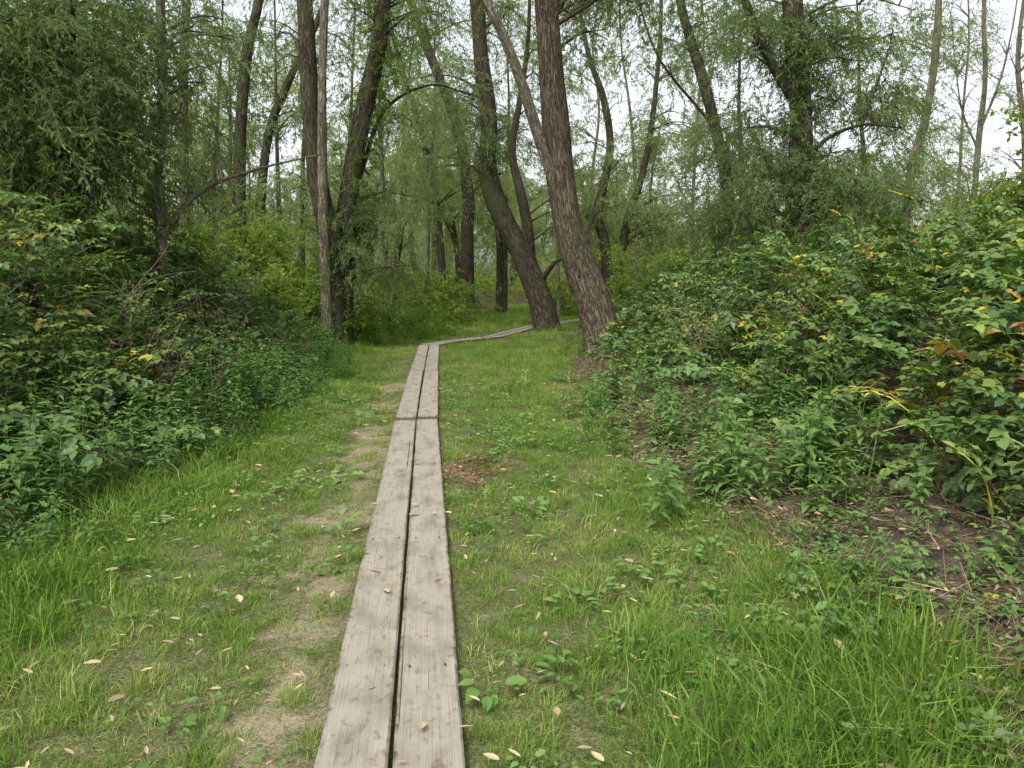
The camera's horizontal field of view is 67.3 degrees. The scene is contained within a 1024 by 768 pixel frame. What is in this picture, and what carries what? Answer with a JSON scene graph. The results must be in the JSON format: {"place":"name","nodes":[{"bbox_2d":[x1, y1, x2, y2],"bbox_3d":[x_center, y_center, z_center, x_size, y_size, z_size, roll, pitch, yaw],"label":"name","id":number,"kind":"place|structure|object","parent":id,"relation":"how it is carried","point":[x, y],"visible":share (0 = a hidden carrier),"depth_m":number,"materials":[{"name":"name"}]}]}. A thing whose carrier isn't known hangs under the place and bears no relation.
{"place":"outdoors","nodes":[
{"label":"outdoors","id":0,"kind":"place"},
{"bbox_2d":[0,182,985,419],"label":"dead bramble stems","id":1,"kind":"object","parent":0,"point":[219,308],"visible":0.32,"depth_m":8.36,"materials":[{"name":"plant"}]},
{"bbox_2d":[0,282,1023,767],"bbox_3d":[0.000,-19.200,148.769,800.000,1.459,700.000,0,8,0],"label":"ground","id":2,"kind":"structure","parent":0,"point":[276,738],"depth_m":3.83,"materials":[{"name":"green plant"}]},
{"bbox_2d":[0,140,114,328],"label":"shrub","id":3,"kind":"object","parent":2,"relation":"on","point":[44,159],"visible":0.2,"depth_m":9.05,"materials":[{"name":"green plant"}]},
{"bbox_2d":[36,0,139,227],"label":"young willow tree","id":4,"kind":"object","parent":2,"relation":"on","point":[92,120],"visible":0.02,"depth_m":19.70,"materials":[{"name":"green plant"}]},
{"bbox_2d":[12,157,195,317],"bbox_3d":[-7.061,-2.242,12.096,3.886,2.920,3.360,0,8,0],"label":"shrub","id":5,"kind":"object","parent":2,"relation":"on","point":[137,211],"visible":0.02,"depth_m":12.09,"materials":[{"name":"green plant"}]},
{"bbox_2d":[0,179,221,514],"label":"bramble thicket","id":6,"kind":"object","parent":2,"relation":"on","point":[70,449],"visible":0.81,"depth_m":6.72,"materials":[{"name":"green plant"}]},
{"bbox_2d":[0,0,237,323],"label":"willow tree","id":7,"kind":"object","parent":2,"relation":"on","point":[59,93],"visible":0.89,"depth_m":9.28,"materials":[{"name":"green plant"}]},
{"bbox_2d":[60,0,191,238],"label":"young willow tree","id":8,"kind":"object","parent":2,"relation":"on","point":[112,209],"visible":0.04,"depth_m":18.56,"materials":[{"name":"green plant"}]},
{"bbox_2d":[77,222,237,321],"bbox_3d":[-5.903,-1.762,12.295,2.704,1.742,2.774,0,8,0],"label":"shrub","id":9,"kind":"object","parent":2,"relation":"on","point":[200,238],"visible":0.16,"depth_m":12.68,"materials":[{"name":"green plant"}]},
{"bbox_2d":[4,0,321,329],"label":"willow tree","id":10,"kind":"object","parent":2,"relation":"on","point":[160,206],"visible":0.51,"depth_m":10.85,"materials":[{"name":"green plant"}]},
{"bbox_2d":[0,194,327,433],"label":"bramble thicket","id":11,"kind":"object","parent":2,"relation":"on","point":[96,261],"visible":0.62,"depth_m":9.14,"materials":[{"name":"green plant"}]},
{"bbox_2d":[165,0,260,253],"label":"young willow tree","id":12,"kind":"object","parent":2,"relation":"on","point":[213,118],"visible":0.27,"depth_m":26.09,"materials":[{"name":"green plant"}]},
{"bbox_2d":[98,0,339,275],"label":"willow tree","id":13,"kind":"object","parent":2,"relation":"on","point":[241,121],"visible":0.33,"depth_m":21.36,"materials":[{"name":"green plant"}]},
{"bbox_2d":[149,185,317,306],"bbox_3d":[-6.418,-2.832,17.324,3.910,3.248,3.418,0,8,0],"label":"shrub","id":14,"kind":"object","parent":2,"relation":"on","point":[268,236],"visible":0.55,"depth_m":16.95,"materials":[{"name":"green plant"}]},
{"bbox_2d":[189,239,331,339],"bbox_3d":[-5.301,-1.737,15.242,3.497,2.199,2.728,0,8,0],"label":"shrub","id":15,"kind":"object","parent":2,"relation":"on","point":[269,280],"visible":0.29,"depth_m":15.03,"materials":[{"name":"green plant"}]},
{"bbox_2d":[203,0,349,245],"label":"young willow tree","id":16,"kind":"object","parent":2,"relation":"on","point":[277,157],"visible":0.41,"depth_m":23.15,"materials":[{"name":"green plant"}]},
{"bbox_2d":[240,0,348,292],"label":"young willow tree","id":17,"kind":"object","parent":2,"relation":"on","point":[302,258],"visible":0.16,"depth_m":29.18,"materials":[{"name":"green plant"}]},
{"bbox_2d":[272,258,377,324],"bbox_3d":[-5.467,-2.242,20.025,3.880,1.989,3.113,0,8,0],"label":"shrub","id":18,"kind":"object","parent":2,"relation":"on","point":[309,314],"visible":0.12,"depth_m":19.72,"materials":[{"name":"green plant"}]},
{"bbox_2d":[286,0,404,223],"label":"young willow tree","id":19,"kind":"object","parent":2,"relation":"on","point":[339,82],"visible":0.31,"depth_m":26.07,"materials":[{"name":"green plant"}]},
{"bbox_2d":[219,0,477,346],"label":"willow tree","id":20,"kind":"object","parent":2,"relation":"on","point":[343,228],"visible":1,"depth_m":17.55,"materials":[{"name":"green plant"}]},
{"bbox_2d":[307,294,399,346],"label":"shrub","id":21,"kind":"object","parent":2,"relation":"on","point":[364,324],"visible":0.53,"depth_m":18.44,"materials":[{"name":"green plant"}]},
{"bbox_2d":[334,0,433,321],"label":"young willow tree","id":22,"kind":"object","parent":2,"relation":"on","point":[382,177],"visible":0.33,"depth_m":25.27,"materials":[{"name":"green plant"}]},
{"bbox_2d":[353,285,466,338],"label":"shrub","id":23,"kind":"object","parent":2,"relation":"on","point":[404,322],"visible":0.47,"depth_m":21.54,"materials":[{"name":"green plant"}]},
{"bbox_2d":[376,0,486,316],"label":"young willow tree","id":24,"kind":"object","parent":2,"relation":"on","point":[429,220],"visible":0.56,"depth_m":27.30,"materials":[{"name":"green plant"}]},
{"bbox_2d":[371,268,501,325],"bbox_3d":[-2.649,-2.867,27.166,5.221,2.516,3.775,7,10,42],"label":"shrub","id":25,"kind":"object","parent":2,"relation":"on","point":[459,311],"visible":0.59,"depth_m":26.86,"materials":[{"name":"green plant"}]},
{"bbox_2d":[314,319,579,767],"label":"boardwalk","id":26,"kind":"structure","parent":2,"relation":"on","point":[357,731],"depth_m":3.43,"materials":[{"name":"grey wood"}]},
{"bbox_2d":[335,0,578,321],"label":"willow tree","id":27,"kind":"object","parent":2,"relation":"on","point":[467,253],"visible":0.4,"depth_m":29.73,"materials":[{"name":"green plant"}]},
{"bbox_2d":[438,446,517,491],"bbox_3d":[-0.299,0.695,6.387,0.714,0.125,1.403,0,8,0],"label":"rust leaf patch","id":28,"kind":"object","parent":2,"relation":"on","point":[473,473],"visible":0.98,"depth_m":6.35,"materials":[{"name":"plant"}]},
{"bbox_2d":[454,0,537,314],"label":"young willow tree","id":29,"kind":"object","parent":2,"relation":"on","point":[505,296],"visible":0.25,"depth_m":35.42,"materials":[{"name":"green plant"}]},
{"bbox_2d":[0,19,1020,313],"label":"background trees","id":30,"kind":"object","parent":2,"relation":"on","point":[488,241],"visible":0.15,"depth_m":40.76,"materials":[{"name":"green plant"}]},
{"bbox_2d":[0,283,1023,651],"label":"nettles","id":31,"kind":"object","parent":2,"relation":"on","point":[808,443],"visible":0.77,"depth_m":5.95,"materials":[{"name":"green plant"}]},
{"bbox_2d":[0,353,1023,767],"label":"broadleaf weeds","id":32,"kind":"object","parent":2,"relation":"on","point":[516,681],"visible":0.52,"depth_m":4.25,"materials":[{"name":"green plant"}]},
{"bbox_2d":[0,368,1023,767],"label":"fallen leaves","id":33,"kind":"object","parent":2,"relation":"on","point":[422,724],"visible":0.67,"depth_m":3.65,"materials":[{"name":"plant"}]},
{"bbox_2d":[379,0,653,331],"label":"willow tree","id":34,"kind":"object","parent":2,"relation":"on","point":[520,245],"visible":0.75,"depth_m":23.72,"materials":[{"name":"green plant"}]},
{"bbox_2d":[145,237,893,329],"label":"undergrowth","id":35,"kind":"object","parent":2,"relation":"on","point":[478,280],"visible":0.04,"depth_m":40.91,"materials":[{"name":"green plant"}]},
{"bbox_2d":[519,0,591,318],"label":"young willow tree","id":36,"kind":"object","parent":2,"relation":"on","point":[558,289],"visible":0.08,"depth_m":31.65,"materials":[{"name":"green plant"}]},
{"bbox_2d":[107,375,1015,767],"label":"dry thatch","id":37,"kind":"object","parent":2,"relation":"on","point":[509,563],"visible":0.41,"depth_m":4.05,"materials":[{"name":"beige plant"}]},
{"bbox_2d":[510,261,629,316],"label":"shrub","id":38,"kind":"object","parent":2,"relation":"on","point":[571,306],"visible":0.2,"depth_m":33.44,"materials":[{"name":"green plant"}]},
{"bbox_2d":[522,2,633,243],"bbox_3d":[2.462,-8.806,29.514,4.322,13.011,3.995,0,8,0],"label":"young willow tree","id":39,"kind":"object","parent":2,"relation":"on","point":[582,129],"visible":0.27,"depth_m":29.12,"materials":[{"name":"green plant"}]},
{"bbox_2d":[450,0,804,356],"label":"willow tree","id":40,"kind":"object","parent":2,"relation":"on","point":[596,312],"visible":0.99,"depth_m":14.34,"materials":[{"name":"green plant"}]},
{"bbox_2d":[594,0,670,286],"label":"young willow tree","id":41,"kind":"object","parent":2,"relation":"on","point":[631,119],"visible":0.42,"depth_m":31.89,"materials":[{"name":"green plant"}]},
{"bbox_2d":[572,223,715,302],"bbox_3d":[3.951,-2.930,21.094,4.702,2.940,3.577,0,8,0],"label":"shrub","id":42,"kind":"object","parent":2,"relation":"on","point":[617,287],"visible":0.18,"depth_m":20.97,"materials":[{"name":"green plant"}]},
{"bbox_2d":[539,1,754,301],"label":"willow tree","id":43,"kind":"object","parent":2,"relation":"on","point":[623,233],"visible":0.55,"depth_m":26.34,"materials":[{"name":"green plant"}]},
{"bbox_2d":[608,239,714,301],"bbox_3d":[4.405,-2.180,16.666,4.571,1.872,3.004,0,8,0],"label":"shrub","id":44,"kind":"object","parent":2,"relation":"on","point":[663,257],"visible":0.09,"depth_m":16.82,"materials":[{"name":"green plant"}]},
{"bbox_2d":[625,0,737,251],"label":"young willow tree","id":45,"kind":"object","parent":2,"relation":"on","point":[697,115],"visible":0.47,"depth_m":25.51,"materials":[{"name":"green plant"}]},
{"bbox_2d":[635,0,772,267],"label":"willow tree","id":46,"kind":"object","parent":2,"relation":"on","point":[710,108],"visible":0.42,"depth_m":19.37,"materials":[{"name":"green plant"}]},
{"bbox_2d":[668,0,811,257],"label":"young willow tree","id":47,"kind":"object","parent":2,"relation":"on","point":[739,88],"visible":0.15,"depth_m":23.07,"materials":[{"name":"green plant"}]},
{"bbox_2d":[723,235,837,257],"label":"shrub","id":48,"kind":"object","parent":2,"relation":"on","point":[822,243],"depth_m":15.89,"materials":[{"name":"green plant"}]},
{"bbox_2d":[543,298,1023,761],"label":"leaf litter","id":49,"kind":"object","parent":2,"relation":"on","point":[789,514],"visible":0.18,"depth_m":4.67,"materials":[{"name":"plant"}]},
{"bbox_2d":[547,200,1023,428],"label":"bramble thicket","id":50,"kind":"object","parent":2,"relation":"on","point":[764,271],"visible":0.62,"depth_m":9.22,"materials":[{"name":"green plant"}]},
{"bbox_2d":[595,184,1023,754],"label":"bramble thicket","id":51,"kind":"object","parent":2,"relation":"on","point":[997,310],"visible":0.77,"depth_m":5.26,"materials":[{"name":"green plant"}]},
{"bbox_2d":[672,0,967,266],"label":"willow tree","id":52,"kind":"object","parent":2,"relation":"on","point":[804,172],"visible":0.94,"depth_m":15.68,"materials":[{"name":"green plant"}]},
{"bbox_2d":[817,0,956,235],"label":"young willow tree","id":53,"kind":"object","parent":2,"relation":"on","point":[888,64],"visible":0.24,"depth_m":25.84,"materials":[{"name":"green plant"}]},
{"bbox_2d":[818,0,993,240],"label":"poplar tree","id":54,"kind":"object","parent":2,"relation":"on","point":[931,83],"visible":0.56,"depth_m":21.91,"materials":[{"name":"green plant"}]},
{"bbox_2d":[892,0,1023,234],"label":"poplar tree","id":55,"kind":"object","parent":2,"relation":"on","point":[981,119],"visible":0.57,"depth_m":24.70,"materials":[{"name":"green plant"}]},
{"bbox_2d":[901,0,1023,238],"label":"young willow tree","id":56,"kind":"object","parent":2,"relation":"on","point":[965,74],"visible":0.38,"depth_m":28.79,"materials":[{"name":"green plant"}]},
{"bbox_2d":[939,102,1023,235],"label":"hawthorn tree","id":57,"kind":"object","parent":2,"relation":"on","point":[1014,190],"visible":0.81,"depth_m":9.23,"materials":[{"name":"green plant"}]},
{"bbox_2d":[6,0,1023,279],"label":"sky","id":58,"kind":"structure","parent":0,"point":[990,140],"materials":[{"name":"white"}]}
]}

